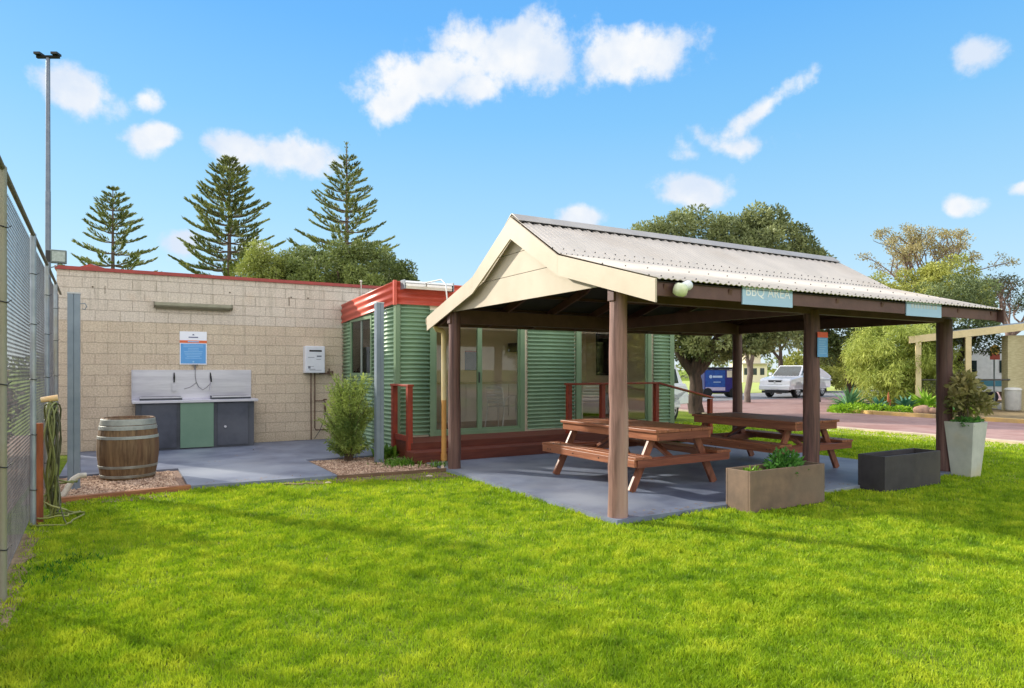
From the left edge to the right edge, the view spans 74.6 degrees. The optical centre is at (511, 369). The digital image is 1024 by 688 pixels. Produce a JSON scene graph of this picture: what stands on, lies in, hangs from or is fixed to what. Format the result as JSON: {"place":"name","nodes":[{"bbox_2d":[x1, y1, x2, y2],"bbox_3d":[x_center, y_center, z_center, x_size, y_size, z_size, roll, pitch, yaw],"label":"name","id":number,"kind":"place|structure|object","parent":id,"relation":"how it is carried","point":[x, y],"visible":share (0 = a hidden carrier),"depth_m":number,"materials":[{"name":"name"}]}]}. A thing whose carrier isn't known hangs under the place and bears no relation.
{"place":"outdoors","nodes":[
{"label":"outdoors","id":0,"kind":"place"},
{"bbox_2d":[7,435,29,512],"bbox_3d":[-16.279,1.546,-4.479,30.581,0.001,30.001,0,0,-30],"label":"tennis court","id":1,"kind":"object","parent":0,"point":[16,469],"depth_m":10.43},
{"bbox_2d":[7,371,26,441],"bbox_3d":[-9.784,0.356,11.523,2.608,2.410,2.858,0,0,0],"label":"hedge shrub","id":2,"kind":"object","parent":1,"relation":"on","point":[12,399],"visible":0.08,"depth_m":11.91,"materials":[{"name":"green plant"}]},
{"bbox_2d":[0,533,38,631],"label":"bare soil","id":3,"kind":"structure","parent":0,"point":[16,559],"depth_m":5.28,"materials":[{"name":"soil"}]},
{"bbox_2d":[59,439,373,488],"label":"patio","id":4,"kind":"structure","parent":0,"point":[284,461],"depth_m":10.71,"materials":[{"name":"paint"}]},
{"bbox_2d":[131,370,257,450],"bbox_3d":[-6.091,0.755,12.958,2.170,1.490,0.605,0,0,-30],"label":"barbecue","id":5,"kind":"object","parent":4,"relation":"on","point":[220,413],"visible":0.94,"depth_m":12.91,"materials":[{"name":"grey paint"}]},
{"bbox_2d":[141,404,176,447],"bbox_3d":[-6.520,1.050,12.414,0.580,0.820,0.018,0,0,-30],"label":"door","id":6,"kind":"structure","parent":5,"relation":"in","point":[165,415],"depth_m":12.46,"materials":[{"name":"metal"}]},
{"bbox_2d":[172,373,175,391],"bbox_3d":[-6.526,0.245,12.978,0.070,0.370,0.036,0,0,-30],"label":"scraper","id":7,"kind":"object","parent":5,"relation":"hanging from","point":[174,387],"visible":1,"depth_m":12.97,"materials":[{"name":"white plastic"}]},
{"bbox_2d":[217,402,247,444],"bbox_3d":[-5.425,1.050,13.056,0.560,0.820,0.018,0,0,-30],"label":"door","id":8,"kind":"structure","parent":5,"relation":"in","point":[234,415],"depth_m":13.04,"materials":[{"name":"metal"}]},
{"bbox_2d":[309,456,436,474],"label":"gravel","id":9,"kind":"structure","parent":0,"point":[338,468],"depth_m":10.47,"materials":[{"name":"gravel"}]},
{"bbox_2d":[314,372,373,461],"bbox_3d":[-2.694,0.787,11.189,0.971,1.500,1.026,0,0,41],"label":"feathery bush","id":10,"kind":"object","parent":9,"relation":"on","point":[348,424],"visible":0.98,"depth_m":11.06,"materials":[{"name":"green plant"}]},
{"bbox_2d":[374,302,386,462],"bbox_3d":[-2.145,0.231,11.014,0.205,2.658,0.131,0,0,-30],"label":"steel post","id":11,"kind":"object","parent":9,"relation":"on","point":[379,310],"visible":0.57,"depth_m":10.95,"materials":[{"name":"metal"}]},
{"bbox_2d":[365,442,398,458],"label":"ground plant","id":12,"kind":"object","parent":9,"relation":"on","point":[390,452],"visible":0.63,"depth_m":11.48,"materials":[{"name":"green plant"}]},
{"bbox_2d":[367,456,424,467],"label":"ground plant","id":13,"kind":"object","parent":9,"relation":"on","point":[397,461],"visible":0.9,"depth_m":10.69,"materials":[{"name":"green plant"}]},
{"bbox_2d":[425,459,447,467],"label":"ground plant","id":14,"kind":"object","parent":9,"relation":"on","point":[436,464],"visible":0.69,"depth_m":10.52,"materials":[{"name":"green plant"}]},
{"bbox_2d":[0,370,1023,687],"bbox_3d":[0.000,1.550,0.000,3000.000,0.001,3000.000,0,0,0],"label":"lawn ground","id":15,"kind":"structure","parent":0,"point":[684,416],"depth_m":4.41,"materials":[{"name":"plant"}]},
{"bbox_2d":[0,156,61,601],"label":"fence","id":16,"kind":"object","parent":15,"relation":"on","point":[49,300],"visible":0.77,"depth_m":5.95,"materials":[{"name":"grey metal"}]},
{"bbox_2d":[46,249,66,267],"bbox_3d":[-5.954,-1.424,8.755,0.250,0.267,0.079,0,0,-30],"label":"flood light","id":17,"kind":"object","parent":16,"relation":"attached to","point":[57,257],"visible":0.92,"depth_m":8.73,"materials":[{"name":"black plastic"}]},
{"bbox_2d":[29,395,84,526],"bbox_3d":[-4.696,0.963,6.970,0.461,1.393,0.939,0,0,-30],"label":"garden hose","id":18,"kind":"object","parent":16,"relation":"hanging from","point":[52,430],"visible":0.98,"depth_m":6.97,"materials":[{"name":"green plastic"}]},
{"bbox_2d":[36,423,43,524],"bbox_3d":[-4.749,1.050,6.752,0.060,1.020,0.070,0,0,-30],"label":"timber stake","id":19,"kind":"object","parent":15,"relation":"on","point":[40,470],"visible":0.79,"depth_m":6.72,"materials":[{"name":"wood"}]},
{"bbox_2d":[33,51,61,389],"bbox_3d":[-20.720,-6.280,30.000,1.040,15.660,0.520,0,0,0],"label":"light pole","id":20,"kind":"object","parent":15,"relation":"on","point":[54,55],"visible":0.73,"depth_m":29.93,"materials":[{"name":"metal"}]},
{"bbox_2d":[14,549,109,584],"bbox_3d":[-3.497,1.518,5.195,0.711,0.065,1.023,0,0,-25],"label":"weed clump","id":21,"kind":"object","parent":15,"relation":"on","point":[59,562],"visible":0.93,"depth_m":5.16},
{"bbox_2d":[21,470,185,504],"bbox_3d":[-5.303,1.530,8.882,1.728,0.001,2.015,0,0,-30],"label":"garden bed","id":22,"kind":"object","parent":15,"relation":"on","point":[178,478],"visible":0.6,"depth_m":9.25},
{"bbox_2d":[60,470,178,496],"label":"gravel","id":23,"kind":"structure","parent":22,"relation":"on","point":[160,480],"depth_m":8.85,"materials":[{"name":"gravel"}]},
{"bbox_2d":[61,473,86,496],"bbox_3d":[-5.317,1.407,8.118,0.084,0.293,0.302,0,0,34],"label":"pipe elbow","id":24,"kind":"object","parent":23,"relation":"on","point":[66,490],"visible":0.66,"depth_m":8.08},
{"bbox_2d":[67,292,86,489],"bbox_3d":[-5.555,0.291,8.586,0.215,2.538,0.141,0,0,-30],"label":"steel post","id":25,"kind":"object","parent":23,"relation":"on","point":[73,383],"visible":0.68,"depth_m":8.51,"materials":[{"name":"metal"}]},
{"bbox_2d":[96,415,158,480],"bbox_3d":[-5.400,1.100,9.454,0.769,0.860,0.768,0,0,42],"label":"wine barrel","id":26,"kind":"object","parent":23,"relation":"on","point":[127,448],"visible":0.99,"depth_m":9.16,"materials":[{"name":"brown wood"}]},
{"bbox_2d":[59,185,162,271],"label":"norfolk pine","id":27,"kind":"object","parent":15,"relation":"on","point":[122,240],"visible":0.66,"depth_m":51.32,"materials":[{"name":"green plant"}]},
{"bbox_2d":[64,495,166,504],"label":"bare soil","id":28,"kind":"structure","parent":15,"relation":"on","point":[131,499],"depth_m":7.96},
{"bbox_2d":[48,484,190,502],"bbox_3d":[-4.762,1.543,8.187,1.557,0.110,0.085,0,0,-39],"label":"timber edging","id":29,"kind":"object","parent":15,"relation":"on","point":[137,492],"visible":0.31,"depth_m":8.21,"materials":[{"name":"wood"}]},
{"bbox_2d":[54,264,381,454],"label":"block building","id":30,"kind":"structure","parent":15,"relation":"on","point":[264,331],"depth_m":13.38,"materials":[{"name":"brick"}]},
{"bbox_2d":[180,331,206,364],"bbox_3d":[-6.261,-0.420,13.198,0.484,0.650,0.017,0,0,-30],"label":"wall sign","id":31,"kind":"object","parent":30,"relation":"attached to","point":[193,347],"visible":1,"depth_m":13.19,"materials":[{"name":"plastic"}]},
{"bbox_2d":[185,364,209,389],"bbox_3d":[-6.185,0.153,13.196,0.479,0.506,0.094,0,0,-34],"label":"tether cable","id":32,"kind":"object","parent":31,"relation":"hanging from","point":[195,377],"visible":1,"depth_m":13.18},
{"bbox_2d":[154,301,232,310],"bbox_3d":[-6.228,-1.240,13.162,1.400,0.133,0.121,0,0,-30],"label":"wall light","id":33,"kind":"object","parent":30,"relation":"attached to","point":[191,306],"visible":1,"depth_m":13.12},
{"bbox_2d":[303,346,333,439],"bbox_3d":[-4.040,0.497,14.387,0.805,1.985,0.222,0,0,-30],"label":"water heater","id":34,"kind":"object","parent":30,"relation":"attached to","point":[314,359],"visible":0.91,"depth_m":14.24,"materials":[{"name":"metal"}]},
{"bbox_2d":[168,154,285,275],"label":"norfolk pine","id":35,"kind":"object","parent":15,"relation":"on","point":[224,186],"visible":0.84,"depth_m":47.10,"materials":[{"name":"green plant"}]},
{"bbox_2d":[229,237,314,279],"bbox_3d":[-8.684,-1.553,24.632,3.384,6.240,3.258,0,0,0],"label":"leafy tree","id":36,"kind":"object","parent":15,"relation":"on","point":[257,264],"visible":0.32,"depth_m":23.68,"materials":[{"name":"green plant"}]},
{"bbox_2d":[287,141,400,261],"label":"norfolk pine","id":37,"kind":"object","parent":15,"relation":"on","point":[352,204],"visible":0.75,"depth_m":49.25,"materials":[{"name":"green plant"}]},
{"bbox_2d":[272,238,419,285],"bbox_3d":[-6.091,-1.660,24.977,5.988,6.478,4.249,0,0,0],"label":"leafy tree","id":38,"kind":"object","parent":15,"relation":"on","point":[344,265],"visible":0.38,"depth_m":24.01,"materials":[{"name":"green plant"}]},
{"bbox_2d":[272,472,457,484],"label":"bare soil","id":39,"kind":"structure","parent":15,"relation":"on","point":[440,474],"depth_m":9.59,"materials":[{"name":"soil"}]},
{"bbox_2d":[337,468,445,478],"bbox_3d":[-1.730,1.551,9.837,1.645,0.110,0.040,0,0,-26],"label":"timber edging","id":40,"kind":"object","parent":15,"relation":"on","point":[390,473],"visible":0.56,"depth_m":9.79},
{"bbox_2d":[7,349,822,379],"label":"trees","id":41,"kind":"object","parent":15,"relation":"on","point":[680,367],"visible":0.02,"depth_m":115.14,"materials":[{"name":"green plant"}]},
{"bbox_2d":[341,280,673,446],"bbox_3d":[0.152,-0.013,15.028,7.105,3.125,3.315,0,0,-30],"label":"cabin","id":42,"kind":"object","parent":15,"relation":"on","point":[541,367],"visible":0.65,"depth_m":13.51,"materials":[{"name":"metal"}]},
{"bbox_2d":[350,315,372,375],"bbox_3d":[-3.007,-0.460,13.614,0.145,1.180,1.380,0,0,-30],"label":"window","id":43,"kind":"structure","parent":42,"relation":"in","point":[360,328],"depth_m":13.56,"materials":[{"name":"glass"}]},
{"bbox_2d":[400,279,453,292],"bbox_3d":[-1.504,-1.490,12.004,0.950,0.160,0.219,0,0,-30],"label":"folded awning","id":44,"kind":"object","parent":42,"relation":"attached to","point":[404,284],"visible":0.99,"depth_m":11.88,"materials":[{"name":"metal"}]},
{"bbox_2d":[465,351,475,369],"bbox_3d":[-0.964,-0.215,16.224,0.380,0.470,0.022,0,0,-30],"label":"notice board","id":45,"kind":"object","parent":42,"relation":"attached to","point":[470,360],"visible":0.64,"depth_m":16.19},
{"bbox_2d":[437,381,516,422],"bbox_3d":[-0.249,0.750,16.250,3.440,0.900,0.680,0,0,-30],"label":"kitchen bench","id":46,"kind":"object","parent":42,"relation":"on","point":[468,399],"visible":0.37,"depth_m":15.64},
{"bbox_2d":[446,385,464,417],"bbox_3d":[-1.308,0.730,15.273,0.545,0.740,0.014,0,0,-30],"label":"door","id":47,"kind":"structure","parent":46,"relation":"in","point":[462,387],"depth_m":15.35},
{"bbox_2d":[466,385,486,416],"bbox_3d":[-0.820,0.730,15.559,0.545,0.740,0.014,0,0,-30],"label":"door","id":48,"kind":"structure","parent":46,"relation":"in","point":[470,389],"depth_m":15.51,"materials":[{"name":"beige"}]},
{"bbox_2d":[488,385,507,415],"bbox_3d":[-0.333,0.730,15.845,0.545,0.740,0.014,0,0,-30],"label":"door","id":49,"kind":"structure","parent":46,"relation":"in","point":[492,411],"depth_m":15.86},
{"bbox_2d":[508,384,516,415],"bbox_3d":[0.155,0.730,16.130,0.545,0.740,0.014,0,0,-30],"label":"door","id":50,"kind":"structure","parent":46,"relation":"in","point":[512,389],"depth_m":16.04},
{"bbox_2d":[429,310,524,435],"bbox_3d":[-0.637,0.070,12.740,2.020,2.300,0.125,0,0,-30],"label":"sliding door","id":51,"kind":"structure","parent":42,"relation":"in","point":[520,426],"depth_m":12.72,"materials":[{"name":"green metal"}]},
{"bbox_2d":[484,385,516,426],"bbox_3d":[-0.229,0.760,13.653,0.505,0.884,0.525,0,0,35],"label":"cafe chair","id":52,"kind":"object","parent":42,"relation":"on","point":[497,395],"visible":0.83,"depth_m":13.51,"materials":[{"name":"metal"}]},
{"bbox_2d":[508,343,516,351],"bbox_3d":[0.272,-0.544,16.706,0.640,0.212,0.420,0,0,-30],"label":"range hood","id":53,"kind":"object","parent":42,"relation":"attached to","point":[512,347],"visible":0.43,"depth_m":16.52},
{"bbox_2d":[582,385,598,418],"bbox_3d":[1.780,0.760,15.211,0.505,0.884,0.525,0,0,0],"label":"cafe chair","id":54,"kind":"object","parent":42,"relation":"on","point":[590,389],"visible":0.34,"depth_m":15.00,"materials":[{"name":"metal"}]},
{"bbox_2d":[596,332,608,374],"bbox_3d":[2.445,-0.425,17.233,0.080,1.150,0.850,0,0,-30],"label":"window","id":55,"kind":"structure","parent":42,"relation":"in","point":[602,338],"depth_m":17.41,"materials":[{"name":"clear glass"}]},
{"bbox_2d":[575,331,651,420],"bbox_3d":[2.192,0.070,14.398,2.040,2.300,0.125,0,0,-30],"label":"sliding door","id":56,"kind":"structure","parent":42,"relation":"in","point":[578,335],"depth_m":14.76,"materials":[{"name":"green metal"}]},
{"bbox_2d":[583,365,687,419],"bbox_3d":[3.209,0.700,19.411,1.840,1.680,4.749,0,0,40],"label":"parked wagon","id":57,"kind":"object","parent":15,"relation":"on","point":[680,397],"visible":0.08,"depth_m":19.94,"materials":[{"name":"white paint"}]},
{"bbox_2d":[627,199,836,413],"bbox_3d":[7.235,-2.180,23.715,8.485,7.573,5.288,0,0,0],"label":"dome tree","id":58,"kind":"object","parent":15,"relation":"on","point":[695,356],"visible":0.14,"depth_m":22.95,"materials":[{"name":"green plant"}]},
{"bbox_2d":[726,461,824,512],"bbox_3d":[3.016,1.321,7.662,1.270,0.450,0.340,0,0,-30],"label":"planter box","id":59,"kind":"object","parent":15,"relation":"on","point":[768,489],"visible":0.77,"depth_m":7.44,"materials":[{"name":"concrete"}]},
{"bbox_2d":[739,464,760,470],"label":"herb plant","id":60,"kind":"object","parent":59,"relation":"in","point":[749,469],"visible":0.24,"depth_m":7.44,"materials":[{"name":"green plant"}]},
{"bbox_2d":[762,446,809,473],"bbox_3d":[3.155,1.065,7.756,0.612,0.377,0.439,0,0,-30],"label":"herb plant","id":61,"kind":"object","parent":59,"relation":"in","point":[780,460],"visible":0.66,"depth_m":7.69,"materials":[{"name":"green plant"}]},
{"bbox_2d":[767,351,836,381],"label":"olive shrub","id":62,"kind":"object","parent":15,"relation":"on","point":[790,361],"visible":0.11,"depth_m":45.26,"materials":[{"name":"green plant"}]},
{"bbox_2d":[800,327,885,404],"bbox_3d":[14.424,-1.265,29.532,3.748,5.733,3.870,0,0,-21],"label":"leaning tree","id":63,"kind":"object","parent":15,"relation":"on","point":[835,340],"visible":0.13,"depth_m":28.88,"materials":[{"name":"green plant"}]},
{"bbox_2d":[826,385,871,408],"bbox_3d":[12.415,1.011,24.731,1.882,0.983,1.944,0,0,0],"label":"agave plant","id":64,"kind":"object","parent":15,"relation":"on","point":[848,397],"visible":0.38,"depth_m":24.43,"materials":[{"name":"green plant"}]},
{"bbox_2d":[679,409,1023,443],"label":"kerb","id":65,"kind":"structure","parent":15,"relation":"on","point":[934,435],"depth_m":15.98,"materials":[{"name":"concrete"}]},
{"bbox_2d":[858,448,939,491],"bbox_3d":[5.147,1.321,8.911,1.290,0.450,0.360,0,0,-30],"label":"planter box","id":66,"kind":"object","parent":15,"relation":"on","point":[893,470],"visible":0.85,"depth_m":8.68,"materials":[{"name":"concrete"}]},
{"bbox_2d":[854,222,1020,288],"bbox_3d":[19.737,-2.777,32.069,6.036,8.752,5.947,0,0,-32],"label":"gum tree","id":67,"kind":"object","parent":15,"relation":"on","point":[906,255],"visible":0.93,"depth_m":31.76,"materials":[{"name":"green plant"}]},
{"bbox_2d":[852,400,1023,423],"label":"kerb","id":68,"kind":"structure","parent":15,"relation":"on","point":[992,419],"depth_m":21.73,"materials":[{"name":"concrete"}]},
{"bbox_2d":[901,273,1005,372],"bbox_3d":[18.097,-1.221,27.749,3.862,5.599,3.727,0,0,32],"label":"leafy tree","id":69,"kind":"object","parent":15,"relation":"on","point":[966,290],"visible":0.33,"depth_m":26.57,"materials":[{"name":"green plant"}]},
{"bbox_2d":[944,421,987,477],"bbox_3d":[6.617,1.155,9.796,0.399,0.790,0.399,0,0,-30],"label":"tall pot","id":70,"kind":"object","parent":15,"relation":"on","point":[965,445],"visible":0.81,"depth_m":9.68,"materials":[{"name":"ceramic"}]},
{"bbox_2d":[943,369,999,426],"bbox_3d":[6.661,0.441,9.811,0.802,0.919,0.648,0,0,2],"label":"potted shrub","id":71,"kind":"object","parent":70,"relation":"in","point":[965,392],"visible":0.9,"depth_m":9.67,"materials":[{"name":"green plant"}]},
{"bbox_2d":[980,271,1023,398],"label":"gum tree","id":72,"kind":"object","parent":15,"relation":"on","point":[1002,301],"visible":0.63,"depth_m":31.66,"materials":[{"name":"green plant"}]},
{"bbox_2d":[1014,284,1023,306],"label":"leafy tree","id":73,"kind":"object","parent":15,"relation":"on","point":[1019,296],"visible":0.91,"depth_m":32.67,"materials":[{"name":"green plant"}]},
{"bbox_2d":[0,0,1023,369],"label":"sky","id":74,"kind":"structure","parent":0,"point":[858,118],"materials":[{"name":"blue"}]},
{"bbox_2d":[427,442,950,524],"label":"pavilion floor","id":75,"kind":"structure","parent":0,"point":[576,482],"depth_m":9.07,"materials":[{"name":"paint"}]},
{"bbox_2d":[396,429,677,464],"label":"timber deck","id":76,"kind":"structure","parent":75,"relation":"on","point":[473,446],"depth_m":11.75,"materials":[{"name":"wood"}]},
{"bbox_2d":[390,384,413,456],"bbox_3d":[-1.879,0.890,11.436,0.110,1.280,0.840,0,0,-30],"label":"end rail","id":77,"kind":"object","parent":76,"relation":"attached to","point":[407,437],"visible":0.76,"depth_m":11.27,"materials":[{"name":"wood"}]},
{"bbox_2d":[564,382,713,433],"bbox_3d":[2.703,0.881,13.738,3.893,1.238,0.110,0,0,-30],"label":"handrail","id":78,"kind":"object","parent":76,"relation":"on","point":[602,401],"visible":0.69,"depth_m":13.51,"materials":[{"name":"wood"}]},
{"bbox_2d":[542,418,730,491],"bbox_3d":[1.658,1.132,9.278,1.679,0.781,2.000,0,0,-31],"label":"picnic table","id":79,"kind":"object","parent":75,"relation":"on","point":[648,436],"visible":0.83,"depth_m":8.79,"materials":[{"name":"wood"}]},
{"bbox_2d":[426,213,1004,518],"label":"pavilion","id":80,"kind":"structure","parent":75,"relation":"on","point":[541,273],"depth_m":8.93,"materials":[{"name":"brown paint"}]},
{"bbox_2d":[425,279,447,299],"bbox_3d":[-1.258,-1.165,11.053,0.168,0.652,1.951,0,0,-20],"label":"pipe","id":81,"kind":"object","parent":80,"relation":"attached to","point":[443,282],"visible":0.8,"depth_m":10.46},
{"bbox_2d":[672,280,692,296],"bbox_3d":[1.616,-0.762,6.330,0.223,0.164,0.149,0,0,-30],"label":"security lamp","id":82,"kind":"object","parent":80,"relation":"attached to","point":[682,289],"visible":1,"depth_m":6.27,"materials":[{"name":"white plastic"}]},
{"bbox_2d":[742,286,792,307],"bbox_3d":[2.681,-0.762,7.037,0.780,0.194,0.016,0,0,-30],"label":"sign board","id":83,"kind":"object","parent":80,"relation":"attached to","point":[769,297],"visible":1,"depth_m":7.03,"materials":[{"name":"metal"}]},
{"bbox_2d":[817,332,827,356],"bbox_3d":[3.863,-0.310,8.353,0.200,0.310,0.009,0,0,-30],"label":"notice sign","id":84,"kind":"object","parent":80,"relation":"attached to","point":[822,346],"visible":1,"depth_m":8.35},
{"bbox_2d":[906,301,940,317],"bbox_3d":[5.235,-0.761,8.534,0.800,0.183,0.015,0,0,-30],"label":"sign board","id":85,"kind":"object","parent":80,"relation":"attached to","point":[918,309],"visible":0.98,"depth_m":8.52,"materials":[{"name":"metal"}]},
{"bbox_2d":[678,412,852,467],"bbox_3d":[3.929,1.132,10.585,1.679,0.781,2.000,0,0,-30],"label":"picnic table","id":86,"kind":"object","parent":75,"relation":"on","point":[782,425],"visible":0.77,"depth_m":10.16,"materials":[{"name":"wood"}]},
{"bbox_2d":[729,350,778,381],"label":"distant house","id":87,"kind":"structure","parent":0,"point":[759,370],"depth_m":80.00,"materials":[{"name":"beige"}]},
{"bbox_2d":[688,390,871,400],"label":"side road","id":88,"kind":"structure","parent":0,"point":[723,397],"depth_m":38.24,"materials":[{"name":"asphalt"}]},
{"bbox_2d":[701,367,732,396],"bbox_3d":[11.550,0.711,37.391,2.288,1.671,1.074,0,0,0],"label":"blue trailer","id":89,"kind":"object","parent":88,"relation":"on","point":[716,381],"visible":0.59,"depth_m":36.89,"materials":[{"name":"metal"}]},
{"bbox_2d":[772,331,802,393],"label":"spreading tree","id":90,"kind":"object","parent":88,"relation":"on","point":[779,357],"visible":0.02,"depth_m":42.39,"materials":[{"name":"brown plant"}]},
{"bbox_2d":[759,365,831,397],"bbox_3d":[16.119,0.660,38.117,5.270,1.760,2.120,0,0,-42],"label":"utility vehicle","id":91,"kind":"object","parent":88,"relation":"on","point":[785,379],"visible":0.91,"depth_m":36.79,"materials":[{"name":"white paint"}]},
{"bbox_2d":[682,381,877,393],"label":"verge","id":92,"kind":"structure","parent":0,"point":[755,387],"depth_m":57.22,"materials":[{"name":"green plant"}]},
{"bbox_2d":[794,357,853,391],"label":"olive shrub","id":93,"kind":"object","parent":92,"relation":"on","point":[839,375],"visible":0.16,"depth_m":45.95,"materials":[{"name":"green plant"}]},
{"bbox_2d":[828,364,870,389],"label":"olive shrub","id":94,"kind":"object","parent":92,"relation":"on","point":[844,380],"visible":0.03,"depth_m":51.79,"materials":[{"name":"green plant"}]},
{"bbox_2d":[679,392,1023,440],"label":"road","id":95,"kind":"structure","parent":0,"point":[995,430],"depth_m":21.14,"materials":[{"name":"asphalt"}]},
{"bbox_2d":[724,335,754,402],"bbox_3d":[11.507,-2.071,31.561,5.518,7.259,4.762,0,0,0],"label":"spreading tree","id":96,"kind":"object","parent":95,"relation":"on","point":[748,385],"depth_m":31.40,"materials":[{"name":"brown plant"}]},
{"bbox_2d":[868,253,998,326],"bbox_3d":[18.443,-1.830,29.871,6.309,6.789,5.110,0,0,0],"label":"leafy tree","id":97,"kind":"object","parent":95,"relation":"on","point":[931,272],"visible":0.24,"depth_m":29.49,"materials":[{"name":"green plant"}]},
{"bbox_2d":[953,349,1001,401],"bbox_3d":[21.597,0.325,30.988,4.700,2.449,2.225,0,0,12],"label":"caravan","id":98,"kind":"object","parent":95,"relation":"on","point":[982,365],"visible":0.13,"depth_m":29.96,"materials":[{"name":"white metal"}]},
{"bbox_2d":[960,360,976,371],"bbox_3d":[20.244,-0.125,30.150,1.100,0.550,0.024,0,0,12],"label":"window","id":99,"kind":"structure","parent":98,"relation":"in","point":[974,363],"depth_m":30.06,"materials":[{"name":"black glass"}]},
{"bbox_2d":[827,429,1023,449],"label":"bare soil","id":100,"kind":"structure","parent":0,"point":[920,437],"depth_m":15.45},
{"bbox_2d":[896,408,1023,418],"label":"garden island","id":101,"kind":"structure","parent":0,"point":[1008,414],"depth_m":22.36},
{"bbox_2d":[864,397,890,410],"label":"agave plant","id":102,"kind":"object","parent":101,"relation":"on","point":[875,400],"visible":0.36,"depth_m":23.94,"materials":[{"name":"green plant"}]},
{"bbox_2d":[826,402,935,413],"bbox_3d":[12.986,1.489,23.601,3.598,0.726,1.298,0,0,28],"label":"ground cover","id":103,"kind":"object","parent":101,"relation":"on","point":[849,407],"visible":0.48,"depth_m":23.67,"materials":[{"name":"plant"}]},
{"bbox_2d":[891,395,920,411],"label":"agave plant","id":104,"kind":"object","parent":101,"relation":"on","point":[905,402],"visible":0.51,"depth_m":23.74,"materials":[{"name":"green plant"}]},
{"bbox_2d":[839,323,973,407],"bbox_3d":[15.242,-0.315,26.497,4.678,4.543,4.289,0,0,0],"label":"weeping shrub","id":105,"kind":"object","parent":101,"relation":"on","point":[881,361],"visible":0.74,"depth_m":25.71,"materials":[{"name":"green plant"}]},
{"bbox_2d":[905,388,935,406],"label":"agave plant","id":106,"kind":"object","parent":101,"relation":"on","point":[925,399],"visible":0.41,"depth_m":24.08,"materials":[{"name":"green plant"}]},
{"bbox_2d":[913,405,929,413],"bbox_3d":[14.040,1.434,22.954,0.657,0.456,0.506,0,0,0],"label":"rock","id":107,"kind":"object","parent":101,"relation":"on","point":[925,409],"visible":0.59,"depth_m":22.80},
{"bbox_2d":[929,407,935,413],"bbox_3d":[14.301,1.426,22.796,0.464,0.322,0.368,0,0,0],"label":"rock","id":108,"kind":"object","parent":101,"relation":"on","point":[932,410],"visible":0.51,"depth_m":22.68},
{"bbox_2d":[888,322,1023,410],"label":"pergola","id":109,"kind":"object","parent":101,"relation":"on","point":[1012,360],"visible":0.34,"depth_m":24.36,"materials":[{"name":"metal"}]},
{"bbox_2d":[990,344,999,405],"bbox_3d":[19.600,0.250,27.288,0.400,2.600,0.085,0,0,0],"label":"road sign","id":110,"kind":"object","parent":101,"relation":"on","point":[994,357],"visible":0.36,"depth_m":27.27,"materials":[{"name":"metal"}]},
{"bbox_2d":[1004,387,1021,410],"bbox_3d":[18.050,1.065,24.200,0.540,0.850,0.540,0,0,0],"label":"rubbish bin","id":111,"kind":"object","parent":101,"relation":"on","point":[1013,396],"visible":1,"depth_m":24.01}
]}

